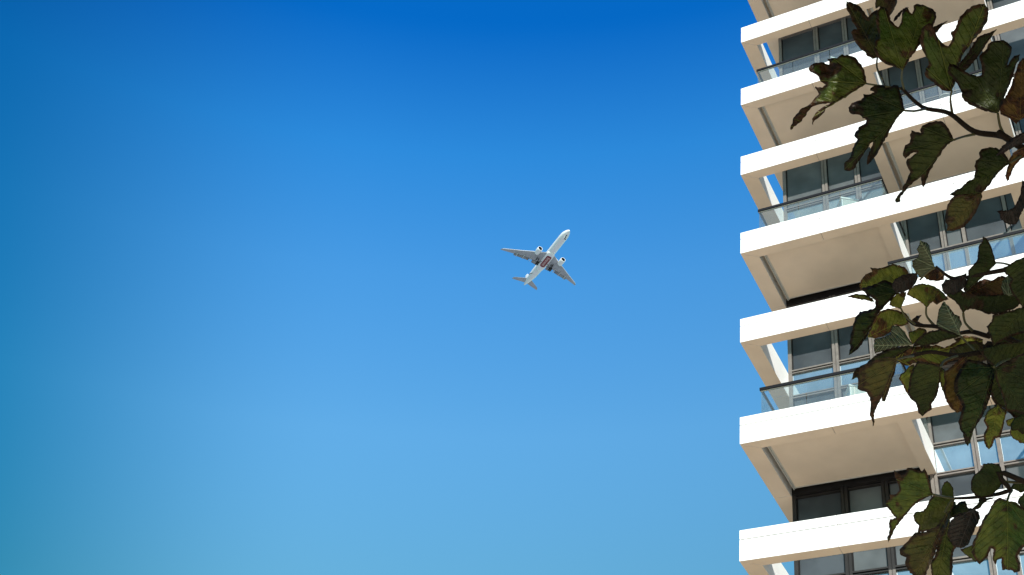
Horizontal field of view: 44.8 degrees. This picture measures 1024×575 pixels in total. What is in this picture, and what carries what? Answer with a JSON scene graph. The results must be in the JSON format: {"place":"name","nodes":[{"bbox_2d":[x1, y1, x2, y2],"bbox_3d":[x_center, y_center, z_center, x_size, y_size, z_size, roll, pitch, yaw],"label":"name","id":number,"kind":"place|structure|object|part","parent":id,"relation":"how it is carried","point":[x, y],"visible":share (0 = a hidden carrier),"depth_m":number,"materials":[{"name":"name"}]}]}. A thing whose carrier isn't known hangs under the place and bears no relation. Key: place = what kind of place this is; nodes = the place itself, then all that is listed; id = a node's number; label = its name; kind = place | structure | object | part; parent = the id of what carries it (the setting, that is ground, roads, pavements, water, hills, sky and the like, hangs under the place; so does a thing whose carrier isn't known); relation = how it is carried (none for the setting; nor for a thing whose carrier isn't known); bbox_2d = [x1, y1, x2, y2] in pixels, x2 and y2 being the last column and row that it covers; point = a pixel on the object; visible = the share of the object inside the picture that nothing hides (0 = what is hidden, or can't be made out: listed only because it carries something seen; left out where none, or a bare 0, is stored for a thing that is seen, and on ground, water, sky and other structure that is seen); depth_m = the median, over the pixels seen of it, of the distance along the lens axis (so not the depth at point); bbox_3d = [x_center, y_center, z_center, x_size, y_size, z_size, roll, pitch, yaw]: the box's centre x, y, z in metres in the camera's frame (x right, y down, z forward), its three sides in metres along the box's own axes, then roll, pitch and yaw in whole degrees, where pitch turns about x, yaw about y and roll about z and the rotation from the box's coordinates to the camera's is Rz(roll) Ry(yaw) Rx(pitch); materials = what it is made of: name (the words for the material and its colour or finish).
{"place":"outdoors","nodes":[
{"label":"outdoors","id":0,"kind":"place"},
{"bbox_2d":[0,0,793,574],"label":"sky","id":1,"kind":"structure","parent":0,"point":[263,311],"materials":[{"name":"blue"}]},
{"bbox_2d":[500,230,574,289],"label":"passenger jet","id":2,"kind":"object","parent":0,"point":[547,260],"visible":1,"depth_m":934.99,"materials":[{"name":"white paint"}]},
{"bbox_2d":[739,0,1023,574],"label":"apartment tower","id":3,"kind":"structure","parent":0,"point":[826,457],"depth_m":36.51,"materials":[{"name":"paint"}]},
{"bbox_2d":[778,15,862,76],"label":"window","id":4,"kind":"structure","parent":3,"relation":"in","point":[839,30],"depth_m":46.97,"materials":[{"name":"glass"}]},
{"bbox_2d":[782,147,882,211],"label":"window","id":5,"kind":"structure","parent":3,"relation":"in","point":[827,174],"depth_m":41.92,"materials":[{"name":"clear glass"}]},
{"bbox_2d":[786,282,899,374],"bbox_3d":[10.217,0.870,37.525,3.905,3.508,0.150,-15,-47,25],"label":"window","id":6,"kind":"structure","parent":3,"relation":"in","point":[822,350],"depth_m":37.31,"materials":[{"name":"glass"}]},
{"bbox_2d":[784,187,901,236],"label":"window","id":7,"kind":"structure","parent":3,"relation":"in","point":[861,196],"depth_m":41.05,"materials":[{"name":"glass"}]},
{"bbox_2d":[836,197,858,207],"bbox_3d":[10.075,-2.231,37.221,0.540,0.850,0.460,9,-42,0],"label":"table","id":8,"kind":"object","parent":3,"relation":"on","point":[843,201],"visible":0.2,"depth_m":37.30,"materials":[{"name":"white paint"}]},
{"bbox_3d":[10.097,-2.371,37.069,0.420,0.660,0.015,9,-42,0],"label":"door","id":9,"kind":"part","parent":8,"relation":"part of","materials":[{"name":"metal"}]},
{"bbox_2d":[845,384,865,395],"bbox_3d":[9.113,3.046,32.718,0.540,0.850,0.460,7,-42,3],"label":"table","id":10,"kind":"object","parent":3,"relation":"on","point":[851,389],"visible":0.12,"depth_m":32.76,"materials":[{"name":"white paint"}]},
{"bbox_3d":[9.121,2.904,32.567,0.420,0.660,0.015,7,-42,3],"label":"door","id":11,"kind":"part","parent":10,"relation":"part of","materials":[{"name":"metal"}]},
{"bbox_2d":[788,355,923,424],"bbox_3d":[9.706,3.504,35.208,3.740,3.596,0.115,-15,-47,25],"label":"window","id":12,"kind":"structure","parent":3,"relation":"in","point":[835,387],"depth_m":36.32,"materials":[{"name":"blue glass"}]},
{"bbox_2d":[792,467,931,574],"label":"window","id":13,"kind":"structure","parent":3,"relation":"in","point":[871,492],"depth_m":33.14,"materials":[{"name":"black glass"}]},
{"bbox_2d":[872,569,911,574],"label":"window","id":14,"kind":"structure","parent":3,"relation":"in","point":[891,572],"depth_m":31.37,"materials":[{"name":"glass"}]},
{"bbox_2d":[882,36,994,108],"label":"window","id":15,"kind":"structure","parent":3,"relation":"in","point":[914,77],"depth_m":42.91,"materials":[{"name":"glass"}]},
{"bbox_2d":[939,93,949,98],"bbox_3d":[13.427,-5.531,38.298,0.400,0.980,0.400,-15,-47,25],"label":"side table","id":16,"kind":"object","parent":3,"relation":"on","point":[944,95],"visible":0.16,"depth_m":38.52,"materials":[{"name":"metal"}]},
{"bbox_2d":[900,171,1021,255],"bbox_3d":[13.901,-2.572,38.286,3.840,3.508,0.150,-15,-47,25],"label":"window","id":17,"kind":"structure","parent":3,"relation":"in","point":[931,228],"depth_m":37.75,"materials":[{"name":"glass"}]},
{"bbox_2d":[906,92,1015,135],"bbox_3d":[14.335,-5.113,40.588,3.840,3.596,0.115,-15,-47,25],"label":"window","id":18,"kind":"structure","parent":3,"relation":"in","point":[923,102],"depth_m":39.57,"materials":[{"name":"clear glass"}]},
{"bbox_2d":[911,234,1023,277],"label":"window","id":19,"kind":"structure","parent":3,"relation":"in","point":[1011,246],"depth_m":36.81,"materials":[{"name":"glass"}]},
{"bbox_2d":[923,359,1013,447],"bbox_3d":[13.027,2.582,33.631,3.840,3.508,0.150,-15,-47,25],"label":"window","id":20,"kind":"structure","parent":3,"relation":"in","point":[943,430],"depth_m":33.35,"materials":[{"name":"glass"}]},
{"bbox_2d":[930,435,1023,563],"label":"window","id":21,"kind":"structure","parent":3,"relation":"in","point":[957,464],"depth_m":32.31,"materials":[{"name":"blue glass"}]},
{"bbox_2d":[952,554,1023,574],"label":"window","id":22,"kind":"structure","parent":3,"relation":"in","point":[987,567],"depth_m":30.38,"materials":[{"name":"blue glass"}]},
{"bbox_2d":[987,0,1020,9],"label":"window","id":23,"kind":"structure","parent":3,"relation":"in","point":[992,4],"depth_m":43.53,"materials":[{"name":"clear glass"}]},
{"bbox_2d":[994,27,1023,77],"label":"window","id":24,"kind":"structure","parent":3,"relation":"in","point":[1015,38],"depth_m":41.97,"materials":[{"name":"glass"}]},
{"bbox_2d":[1014,118,1023,134],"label":"window","id":25,"kind":"structure","parent":3,"relation":"in","point":[1019,127],"depth_m":39.24,"materials":[{"name":"clear glass"}]},
{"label":"pavement","id":26,"kind":"structure","parent":0,"visible":0},
{"bbox_2d":[790,0,1023,574],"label":"fig tree","id":27,"kind":"object","parent":26,"relation":"on","point":[970,382],"visible":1,"depth_m":2.40,"materials":[{"name":"green plant"}]}
]}

